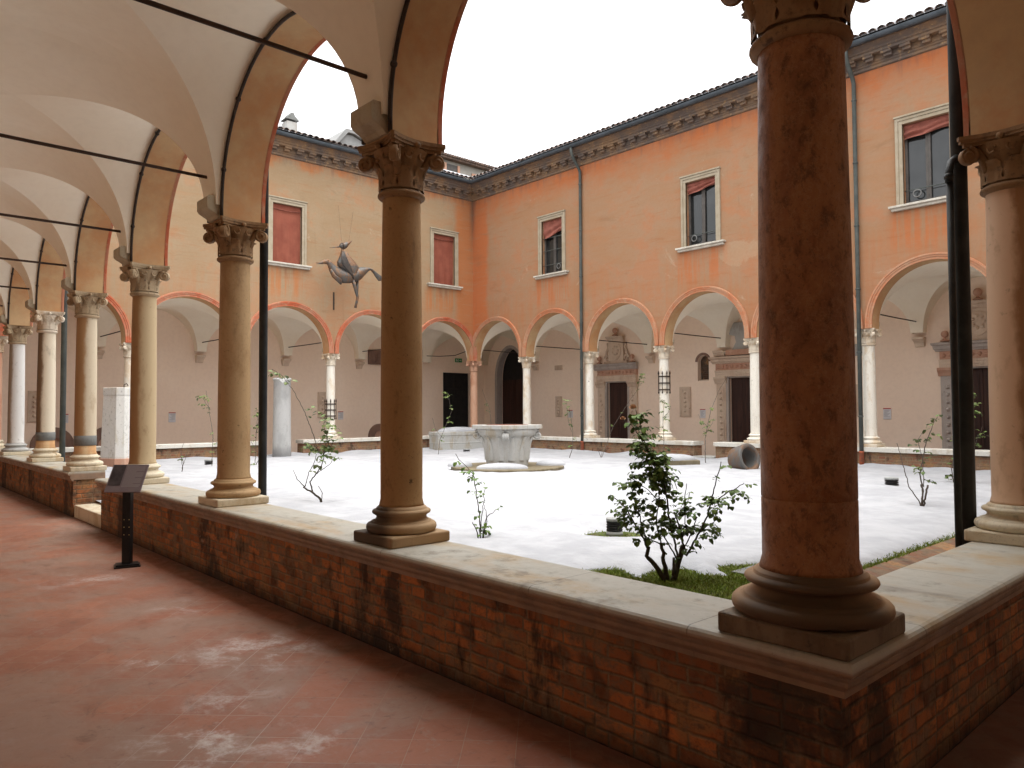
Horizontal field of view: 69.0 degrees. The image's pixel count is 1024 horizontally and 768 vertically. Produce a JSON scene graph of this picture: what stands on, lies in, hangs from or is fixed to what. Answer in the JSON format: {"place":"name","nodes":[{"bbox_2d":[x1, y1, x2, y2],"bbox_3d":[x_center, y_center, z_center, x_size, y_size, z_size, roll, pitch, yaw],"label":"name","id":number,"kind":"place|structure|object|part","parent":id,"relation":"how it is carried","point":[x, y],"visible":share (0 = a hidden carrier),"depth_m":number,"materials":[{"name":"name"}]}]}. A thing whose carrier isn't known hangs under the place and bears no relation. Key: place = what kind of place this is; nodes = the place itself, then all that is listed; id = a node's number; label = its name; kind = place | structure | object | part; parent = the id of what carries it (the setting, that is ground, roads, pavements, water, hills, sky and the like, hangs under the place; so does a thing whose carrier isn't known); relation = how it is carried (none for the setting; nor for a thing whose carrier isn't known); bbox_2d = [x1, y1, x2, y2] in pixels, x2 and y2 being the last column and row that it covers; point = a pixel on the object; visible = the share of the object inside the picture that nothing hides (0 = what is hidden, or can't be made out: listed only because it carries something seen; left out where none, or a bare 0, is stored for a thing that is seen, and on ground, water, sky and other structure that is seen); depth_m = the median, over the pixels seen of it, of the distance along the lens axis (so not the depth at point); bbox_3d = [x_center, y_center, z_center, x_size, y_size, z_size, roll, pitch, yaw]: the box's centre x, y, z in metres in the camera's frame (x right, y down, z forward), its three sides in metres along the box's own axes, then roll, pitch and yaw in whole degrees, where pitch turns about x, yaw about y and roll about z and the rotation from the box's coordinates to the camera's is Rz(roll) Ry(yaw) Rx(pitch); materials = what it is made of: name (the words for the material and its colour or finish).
{"place":"outdoors","nodes":[
{"label":"outdoors","id":0,"kind":"place"},
{"bbox_2d":[0,486,1023,767],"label":"loggia floor","id":1,"kind":"structure","parent":0,"point":[156,660],"depth_m":4.40,"materials":[{"name":"ceramic"}]},
{"bbox_2d":[29,427,73,447],"bbox_3d":[-13.903,1.907,22.555,1.160,1.200,0.140,2,-3,-42],"label":"stone arch fragment","id":2,"kind":"object","parent":1,"relation":"on","point":[69,439],"visible":0.27,"depth_m":22.67,"materials":[{"name":"brown stone"}]},
{"bbox_2d":[0,450,104,516],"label":"parapet wall","id":3,"kind":"structure","parent":1,"relation":"on","point":[54,486],"depth_m":12.92,"materials":[{"name":"brick"}]},
{"bbox_2d":[0,336,8,449],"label":"column","id":4,"kind":"structure","parent":3,"relation":"on","point":[3,340],"depth_m":18.83,"materials":[{"name":"stone"}]},
{"bbox_2d":[0,325,32,455],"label":"column","id":5,"kind":"structure","parent":3,"relation":"on","point":[15,444],"depth_m":16.51,"materials":[{"name":"stone"}]},
{"bbox_2d":[26,310,64,462],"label":"column","id":6,"kind":"structure","parent":3,"relation":"on","point":[45,449],"depth_m":14.21,"materials":[{"name":"stone"}]},
{"bbox_2d":[63,290,107,471],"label":"column","id":7,"kind":"structure","parent":3,"relation":"on","point":[85,456],"depth_m":11.97,"materials":[{"name":"stone"}]},
{"bbox_2d":[74,503,100,527],"bbox_3d":[-6.075,1.974,11.303,0.650,0.195,1.620,2,-3,-42],"label":"threshold step","id":8,"kind":"object","parent":1,"relation":"on","point":[89,513],"visible":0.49,"depth_m":11.16,"materials":[{"name":"stone"}]},
{"bbox_2d":[96,427,101,445],"bbox_3d":[-12.772,1.938,23.586,1.160,1.200,0.140,2,-3,-42],"label":"stone arch fragment","id":9,"kind":"object","parent":1,"relation":"on","point":[99,431],"visible":0.13,"depth_m":23.36,"materials":[{"name":"brown stone"}]},
{"bbox_2d":[104,464,148,568],"bbox_3d":[-4.119,1.406,7.961,0.408,1.075,0.269,0,-2,-10],"label":"info stand","id":10,"kind":"object","parent":1,"relation":"on","point":[127,481],"visible":1,"depth_m":7.93,"materials":[{"name":"black metal"}]},
{"bbox_2d":[29,441,257,461],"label":"parapet wall","id":11,"kind":"structure","parent":1,"relation":"on","point":[166,451],"depth_m":21.67,"materials":[{"name":"brick"}]},
{"bbox_2d":[119,342,130,387],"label":"column","id":12,"kind":"structure","parent":11,"relation":"on","point":[125,347],"depth_m":20.82,"materials":[{"name":"white stone"}]},
{"bbox_2d":[296,435,428,452],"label":"parapet wall","id":13,"kind":"structure","parent":1,"relation":"on","point":[363,443],"depth_m":25.34,"materials":[{"name":"brick"}]},
{"bbox_2d":[320,353,339,438],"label":"column","id":14,"kind":"structure","parent":13,"relation":"on","point":[330,358],"depth_m":25.03,"materials":[{"name":"white stone"}]},
{"bbox_2d":[324,399,336,419],"bbox_3d":[-6.116,0.847,25.127,0.392,0.700,0.392,2,-3,-42],"label":"iron grille","id":15,"kind":"object","parent":14,"relation":"attached to","point":[330,410],"visible":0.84,"depth_m":24.96,"materials":[{"name":"black metal"}]},
{"bbox_2d":[368,424,379,436],"bbox_3d":[-5.384,2.177,30.321,1.000,1.120,0.140,2,-3,-42],"label":"stone arch fragment","id":16,"kind":"object","parent":1,"relation":"on","point":[374,430],"visible":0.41,"depth_m":30.12,"materials":[{"name":"brown stone"}]},
{"bbox_2d":[94,478,852,767],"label":"parapet wall","id":17,"kind":"structure","parent":1,"relation":"on","point":[656,676],"depth_m":4.00,"materials":[{"name":"brick"}]},
{"bbox_2d":[119,261,170,484],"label":"column","id":18,"kind":"structure","parent":17,"relation":"on","point":[144,279],"depth_m":9.74,"materials":[{"name":"stone"}]},
{"bbox_2d":[198,215,268,507],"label":"column","id":19,"kind":"structure","parent":17,"relation":"on","point":[233,482],"depth_m":7.51,"materials":[{"name":"stone"}]},
{"bbox_2d":[354,130,449,548],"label":"column","id":20,"kind":"structure","parent":17,"relation":"on","point":[400,163],"depth_m":5.28,"materials":[{"name":"brown stone"}]},
{"bbox_2d":[718,0,904,661],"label":"column","id":21,"kind":"structure","parent":17,"relation":"on","point":[812,586],"depth_m":3.00,"materials":[{"name":"red stone"}]},
{"bbox_2d":[531,436,703,455],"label":"parapet wall","id":22,"kind":"structure","parent":1,"relation":"on","point":[685,447],"depth_m":23.90,"materials":[{"name":"brick"}]},
{"bbox_2d":[466,361,481,426],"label":"column","id":23,"kind":"structure","parent":22,"relation":"on","point":[473,365],"depth_m":29.25,"materials":[{"name":"white stone"}]},
{"bbox_2d":[518,356,535,423],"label":"column","id":24,"kind":"structure","parent":22,"relation":"on","point":[526,361],"depth_m":27.01,"materials":[{"name":"white stone"}]},
{"bbox_2d":[579,351,599,437],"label":"column","id":25,"kind":"structure","parent":22,"relation":"on","point":[589,358],"depth_m":24.76,"materials":[{"name":"white stone"}]},
{"bbox_2d":[653,345,676,440],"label":"column","id":26,"kind":"structure","parent":22,"relation":"on","point":[663,351],"depth_m":22.53,"materials":[{"name":"white stone"}]},
{"bbox_2d":[658,371,670,393],"bbox_3d":[4.628,-0.055,22.657,0.392,0.700,0.392,2,-3,-42],"label":"iron grille","id":27,"kind":"object","parent":26,"relation":"attached to","point":[662,382],"visible":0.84,"depth_m":22.53,"materials":[{"name":"black metal"}]},
{"bbox_2d":[693,455,715,458],"bbox_3d":[5.657,2.220,21.461,0.600,0.300,0.680,2,-3,-42],"label":"threshold step","id":28,"kind":"object","parent":1,"relation":"on","point":[707,456],"visible":0.29,"depth_m":21.26,"materials":[{"name":"grey stone"}]},
{"bbox_2d":[713,442,990,469],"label":"parapet wall","id":29,"kind":"structure","parent":1,"relation":"on","point":[887,455],"depth_m":17.32,"materials":[{"name":"brick"}]},
{"bbox_2d":[743,337,759,443],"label":"column","id":30,"kind":"structure","parent":29,"relation":"on","point":[753,352],"depth_m":20.29,"materials":[{"name":"white stone"}]},
{"bbox_2d":[854,328,884,446],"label":"column","id":31,"kind":"structure","parent":29,"relation":"on","point":[871,437],"depth_m":18.05,"materials":[{"name":"white stone"}]},
{"bbox_2d":[841,541,1023,767],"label":"parapet wall","id":32,"kind":"structure","parent":1,"relation":"on","point":[941,677],"depth_m":3.58,"materials":[{"name":"brick"}]},
{"bbox_2d":[957,123,1023,546],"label":"column","id":33,"kind":"structure","parent":32,"relation":"on","point":[998,156],"depth_m":5.17,"materials":[{"name":"stone"}]},
{"bbox_2d":[278,0,945,166],"label":"sky","id":34,"kind":"structure","parent":0,"point":[525,78],"materials":[{"name":"white"}]},
{"bbox_2d":[582,530,954,599],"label":"courtyard lawn","id":35,"kind":"structure","parent":0,"point":[603,533],"depth_m":6.90,"materials":[{"name":"plant"}]},
{"bbox_2d":[99,383,129,466],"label":"marble pillar","id":36,"kind":"structure","parent":35,"relation":"on","point":[115,428],"depth_m":19.19,"materials":[{"name":"white stone"}]},
{"bbox_2d":[204,459,212,464],"bbox_3d":[-8.187,2.159,20.123,0.224,0.247,0.224,2,-3,-42],"label":"lawn lamp","id":37,"kind":"object","parent":35,"relation":"on","point":[208,461],"visible":0.69,"depth_m":20.06,"materials":[{"name":"black metal"}]},
{"bbox_2d":[429,431,482,449],"bbox_3d":[-1.992,2.123,27.270,2.040,0.780,0.720,1,-2,-35],"label":"stone trough","id":38,"kind":"object","parent":35,"relation":"on","point":[458,440],"visible":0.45,"depth_m":26.84,"materials":[{"name":"stone"}]},
{"bbox_2d":[438,427,475,431],"bbox_3d":[-1.945,1.653,27.329,1.697,0.172,0.729,2,-3,-42],"label":"snow heap","id":39,"kind":"object","parent":38,"relation":"on","point":[456,429],"visible":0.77,"depth_m":26.98,"materials":[{"name":"white snow"}]},
{"bbox_2d":[451,424,563,471],"bbox_3d":[-0.114,1.600,18.100,2.720,1.240,2.720,2,-3,-42],"label":"well","id":40,"kind":"object","parent":35,"relation":"on","point":[506,443],"visible":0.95,"depth_m":17.62,"materials":[{"name":"stone"}]},
{"bbox_2d":[448,460,471,466],"bbox_3d":[-1.246,1.912,17.942,0.548,0.141,0.537,2,-3,-42],"label":"snow heap","id":41,"kind":"object","parent":40,"relation":"on","point":[466,463],"visible":0.79,"depth_m":17.79,"materials":[{"name":"white snow"}]},
{"bbox_2d":[476,463,527,468],"bbox_3d":[-0.227,1.885,17.202,1.203,0.132,0.513,0,-2,5],"label":"snow heap","id":42,"kind":"object","parent":40,"relation":"on","point":[502,466],"visible":1,"depth_m":17.03,"materials":[{"name":"white snow"}]},
{"bbox_2d":[536,460,564,465],"bbox_3d":[0.948,1.916,18.232,0.717,0.131,0.472,-1,-2,10],"label":"snow heap","id":43,"kind":"object","parent":40,"relation":"on","point":[550,463],"visible":1,"depth_m":18.06,"materials":[{"name":"white snow"}]},
{"bbox_2d":[96,447,990,577],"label":"snow","id":44,"kind":"structure","parent":35,"relation":"on","point":[555,517],"depth_m":11.63,"materials":[{"name":"white snow"}]},
{"bbox_2d":[177,443,186,470],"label":"rose bush","id":45,"kind":"object","parent":44,"relation":"on","point":[181,456],"visible":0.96,"depth_m":17.68,"materials":[{"name":"green plant"}]},
{"bbox_2d":[196,394,216,461],"bbox_3d":[-7.831,1.164,19.110,0.631,2.001,0.341,-1,-2,30],"label":"rose bush","id":46,"kind":"object","parent":44,"relation":"on","point":[204,396],"visible":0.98,"depth_m":19.13,"materials":[{"name":"green plant"}]},
{"bbox_2d":[251,408,258,464],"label":"rose bush","id":47,"kind":"object","parent":44,"relation":"on","point":[257,414],"visible":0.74,"depth_m":19.68,"materials":[{"name":"green plant"}]},
{"bbox_2d":[272,378,290,456],"bbox_3d":[-7.143,1.028,23.153,0.560,2.430,0.560,2,-3,-42],"label":"column stump","id":48,"kind":"object","parent":44,"relation":"on","point":[281,419],"visible":0.88,"depth_m":22.93,"materials":[{"name":"grey stone"}]},
{"bbox_2d":[268,369,343,501],"bbox_3d":[-3.277,0.835,11.882,1.273,2.160,0.492,-1,-2,7],"label":"rose bush","id":49,"kind":"object","parent":44,"relation":"on","point":[328,448],"visible":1,"depth_m":11.82,"materials":[{"name":"green plant"}]},
{"bbox_2d":[431,392,452,453],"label":"rose bush","id":50,"kind":"object","parent":44,"relation":"on","point":[445,397],"visible":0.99,"depth_m":24.23,"materials":[{"name":"green plant"}]},
{"bbox_2d":[453,455,502,537],"bbox_3d":[-0.387,1.295,8.543,0.571,0.983,0.301,-1,-2,27],"label":"rose bush","id":51,"kind":"object","parent":44,"relation":"on","point":[472,478],"visible":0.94,"depth_m":8.54,"materials":[{"name":"green plant"}]},
{"bbox_2d":[563,399,576,457],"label":"rose bush","id":52,"kind":"object","parent":44,"relation":"on","point":[569,424],"visible":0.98,"depth_m":21.85,"materials":[{"name":"green plant"}]},
{"bbox_2d":[597,374,645,456],"bbox_3d":[3.248,0.933,22.154,1.452,2.509,0.295,0,-2,5],"label":"rose bush","id":53,"kind":"object","parent":44,"relation":"on","point":[640,376],"visible":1,"depth_m":22.12,"materials":[{"name":"green plant"}]},
{"bbox_2d":[655,398,670,450],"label":"rose bush","id":54,"kind":"object","parent":44,"relation":"on","point":[664,417],"visible":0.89,"depth_m":19.42,"materials":[{"name":"green plant"}]},
{"bbox_2d":[699,376,727,462],"bbox_3d":[5.268,0.931,19.494,0.732,2.302,0.355,0,-2,-11],"label":"rose bush","id":55,"kind":"object","parent":44,"relation":"on","point":[708,425],"visible":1,"depth_m":19.48,"materials":[{"name":"green plant"}]},
{"bbox_2d":[728,443,759,469],"bbox_3d":[5.454,1.763,17.681,0.710,0.719,0.645,2,-3,-42],"label":"stone jar","id":56,"kind":"object","parent":44,"relation":"on","point":[746,456],"visible":0.8,"depth_m":17.61,"materials":[{"name":"stone"}]},
{"bbox_2d":[897,414,942,505],"bbox_3d":[6.126,1.150,11.139,0.726,1.387,0.370,0,-2,2],"label":"rose bush","id":57,"kind":"object","parent":44,"relation":"on","point":[920,468],"visible":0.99,"depth_m":11.10,"materials":[{"name":"green plant"}]},
{"bbox_2d":[944,393,986,482],"bbox_3d":[8.572,1.024,14.105,0.747,1.771,0.500,0,-2,-4],"label":"rose bush","id":58,"kind":"object","parent":44,"relation":"on","point":[977,444],"visible":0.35,"depth_m":14.08,"materials":[{"name":"green plant"}]},
{"bbox_2d":[606,517,622,536],"bbox_3d":[1.241,1.731,9.024,0.204,0.227,0.204,2,-3,-42],"label":"lawn lamp","id":59,"kind":"object","parent":35,"relation":"on","point":[613,524],"visible":0.78,"depth_m":8.95,"materials":[{"name":"black metal"}]},
{"bbox_2d":[651,460,699,465],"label":"stone slab","id":60,"kind":"structure","parent":35,"relation":"on","point":[689,462],"depth_m":18.87,"materials":[{"name":"beige stone"}]},
{"bbox_2d":[657,454,695,460],"bbox_3d":[4.146,1.869,19.130,1.135,0.162,0.522,0,-2,5],"label":"snow heap","id":61,"kind":"object","parent":60,"relation":"on","point":[678,457],"visible":0.74,"depth_m":18.95,"materials":[{"name":"white snow"}]},
{"bbox_2d":[605,404,757,581],"bbox_3d":[1.502,0.966,6.616,1.322,1.586,0.498,0,-2,-1],"label":"rose bush","id":62,"kind":"object","parent":35,"relation":"on","point":[657,476],"visible":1,"depth_m":6.58,"materials":[{"name":"green plant"}]},
{"bbox_2d":[731,565,753,574],"bbox_3d":[2.436,1.743,6.890,0.570,0.020,0.580,2,-3,-42],"label":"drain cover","id":63,"kind":"object","parent":35,"relation":"on","point":[742,571],"visible":0.15,"depth_m":6.94,"materials":[{"name":"grey stone"}]},
{"bbox_2d":[884,477,898,485],"bbox_3d":[7.078,1.863,13.900,0.245,0.247,0.245,2,-3,-42],"label":"lawn lamp","id":64,"kind":"object","parent":35,"relation":"on","point":[891,481],"visible":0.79,"depth_m":13.83,"materials":[{"name":"black metal"}]},
{"bbox_2d":[865,538,954,576],"bbox_3d":[6.474,1.797,8.969,15.340,0.015,1.350,2,-3,-42],"label":"brick edging","id":65,"kind":"object","parent":35,"relation":"on","point":[884,568],"depth_m":7.47,"materials":[{"name":"orange brick"}]},
{"label":"ground","id":66,"kind":"structure","parent":0,"visible":0},
{"bbox_2d":[0,0,467,503],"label":"cloister range","id":67,"kind":"structure","parent":66,"relation":"on","point":[115,113],"depth_m":7.31,"materials":[{"name":"beige paint"}]},
{"bbox_2d":[0,112,499,454],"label":"cloister range","id":68,"kind":"structure","parent":66,"relation":"on","point":[315,183],"depth_m":25.37,"materials":[{"name":"orange paint"}]},
{"bbox_2d":[27,391,36,421],"bbox_3d":[-14.281,0.669,22.287,0.330,0.940,0.100,2,-3,-42],"label":"stone relief","id":69,"kind":"object","parent":68,"relation":"attached to","point":[31,410],"visible":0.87,"depth_m":22.24,"materials":[{"name":"stone"}]},
{"bbox_2d":[168,412,175,421],"bbox_3d":[-11.383,1.114,24.966,0.220,0.330,0.024,2,-3,-42],"label":"wall sign","id":70,"kind":"object","parent":68,"relation":"attached to","point":[172,416],"visible":1,"depth_m":24.97,"materials":[{"name":"white paper"}]},
{"bbox_2d":[268,194,311,269],"bbox_3d":[-7.274,-4.872,24.081,1.620,2.230,0.360,2,-3,-42],"label":"window","id":71,"kind":"structure","parent":68,"relation":"in","point":[283,220],"depth_m":24.10,"materials":[{"name":"stone"}]},
{"bbox_2d":[318,392,325,417],"bbox_3d":[-7.281,0.808,28.671,0.380,1.000,0.100,2,-3,-42],"label":"stone relief","id":72,"kind":"object","parent":68,"relation":"attached to","point":[321,402],"visible":0.88,"depth_m":28.64,"materials":[{"name":"stone"}]},
{"bbox_2d":[338,411,342,419],"bbox_3d":[-6.717,1.235,29.220,0.230,0.320,0.024,2,-3,-42],"label":"wall sign","id":73,"kind":"object","parent":68,"relation":"attached to","point":[340,415],"visible":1,"depth_m":29.21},
{"bbox_2d":[316,207,381,307],"bbox_3d":[-5.549,-4.298,24.875,2.482,3.582,1.042,2,-3,-42],"label":"bird sculpture","id":74,"kind":"object","parent":68,"relation":"attached to","point":[347,270],"visible":0.99,"depth_m":24.41,"materials":[{"name":"grey metal"}]},
{"bbox_2d":[368,350,380,364],"bbox_3d":[-5.534,-1.089,30.307,0.670,0.590,0.150,2,-3,-42],"label":"stone relief","id":75,"kind":"object","parent":68,"relation":"attached to","point":[374,357],"visible":0.88,"depth_m":30.24},
{"bbox_2d":[427,227,462,289],"bbox_3d":[-2.605,-4.746,28.338,1.620,2.230,0.360,2,-3,-42],"label":"window","id":76,"kind":"structure","parent":68,"relation":"in","point":[441,247],"depth_m":28.35,"materials":[{"name":"stone"}]},
{"bbox_3d":[-2.560,1.166,33.258,1.530,3.320,0.070,2,-3,-42],"label":"doorway","id":77,"kind":"part","parent":68,"relation":"part of","materials":[{"name":"paint"}]},
{"bbox_2d":[328,128,362,146],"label":"gabled house","id":78,"kind":"structure","parent":66,"relation":"on","point":[347,136],"depth_m":53.05,"materials":[{"name":"white paint"}]},
{"bbox_2d":[440,152,494,179],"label":"tiled house","id":79,"kind":"structure","parent":66,"relation":"on","point":[462,165],"depth_m":50.85,"materials":[{"name":"paint"}]},
{"bbox_2d":[444,162,459,172],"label":"window","id":80,"kind":"structure","parent":79,"relation":"in","point":[453,168],"depth_m":50.32,"materials":[{"name":"paint"}]},
{"bbox_2d":[433,1,989,464],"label":"cloister range","id":81,"kind":"structure","parent":66,"relation":"on","point":[623,247],"depth_m":22.35,"materials":[{"name":"orange paint"}]},
{"bbox_3d":[0.053,0.545,33.066,0.412,4.520,2.000,2,-3,-42],"label":"doorway","id":82,"kind":"part","parent":81,"relation":"part of","materials":[{"name":"paint"}]},
{"bbox_2d":[533,209,568,279],"bbox_3d":[1.425,-4.846,26.074,0.360,2.230,1.620,2,-3,-42],"label":"window","id":83,"kind":"structure","parent":81,"relation":"in","point":[554,234],"depth_m":26.14,"materials":[{"name":"stone"}]},
{"bbox_2d":[555,396,561,416],"bbox_3d":[1.907,0.921,30.660,0.100,0.840,0.360,2,-3,-42],"label":"stone relief","id":84,"kind":"object","parent":81,"relation":"attached to","point":[558,406],"visible":1,"depth_m":30.63,"materials":[{"name":"stone"}]},
{"bbox_2d":[555,365,562,369],"bbox_3d":[1.913,-0.672,30.729,0.062,0.190,0.420,2,-3,-42],"label":"stone relief","id":85,"kind":"object","parent":81,"relation":"attached to","point":[558,367],"visible":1,"depth_m":30.68,"materials":[{"name":"stone"}]},
{"bbox_2d":[568,410,572,417],"bbox_3d":[2.374,1.208,30.195,0.024,0.310,0.240,2,-3,-42],"label":"wall sign","id":86,"kind":"object","parent":81,"relation":"attached to","point":[570,412],"visible":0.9,"depth_m":30.19,"materials":[{"name":"white paper"}]},
{"bbox_2d":[679,387,690,416],"bbox_3d":[6.058,0.625,26.116,0.100,1.050,0.460,2,-3,-42],"label":"stone relief","id":87,"kind":"object","parent":81,"relation":"attached to","point":[685,400],"visible":1,"depth_m":26.09,"materials":[{"name":"stone"}]},
{"bbox_2d":[675,166,725,252],"bbox_3d":[5.495,-5.024,21.615,0.360,2.230,1.620,2,-3,-42],"label":"window","id":88,"kind":"structure","parent":81,"relation":"in","point":[704,195],"depth_m":21.68,"materials":[{"name":"stone"}]},
{"bbox_2d":[700,409,705,417],"bbox_3d":[6.556,1.015,25.614,0.024,0.310,0.210,2,-3,-42],"label":"wall sign","id":89,"kind":"object","parent":81,"relation":"attached to","point":[702,413],"visible":1,"depth_m":25.60,"materials":[{"name":"white paper"}]},
{"bbox_2d":[856,384,858,415],"bbox_3d":[9.902,0.477,21.904,0.100,0.930,0.550,2,-3,-42],"label":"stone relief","id":90,"kind":"object","parent":81,"relation":"attached to","point":[857,399],"visible":0.06,"depth_m":21.73,"materials":[{"name":"stone"}]},
{"bbox_2d":[883,408,890,418],"bbox_3d":[10.640,0.842,21.140,0.024,0.320,0.210,2,-3,-42],"label":"wall sign","id":91,"kind":"object","parent":81,"relation":"attached to","point":[886,413],"visible":1,"depth_m":21.14,"materials":[{"name":"white paper"}]},
{"bbox_2d":[888,102,949,211],"bbox_3d":[9.552,-5.201,17.171,0.360,2.230,1.620,2,-3,-42],"label":"window","id":92,"kind":"structure","parent":81,"relation":"in","point":[927,142],"depth_m":17.32,"materials":[{"name":"stone"}]},
{"bbox_2d":[944,0,1023,547],"bbox_3d":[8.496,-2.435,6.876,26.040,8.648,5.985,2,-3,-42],"label":"drainpipe","id":93,"kind":"structure","parent":66,"relation":"on","point":[985,44],"depth_m":5.35,"materials":[{"name":"black metal"}]}
]}

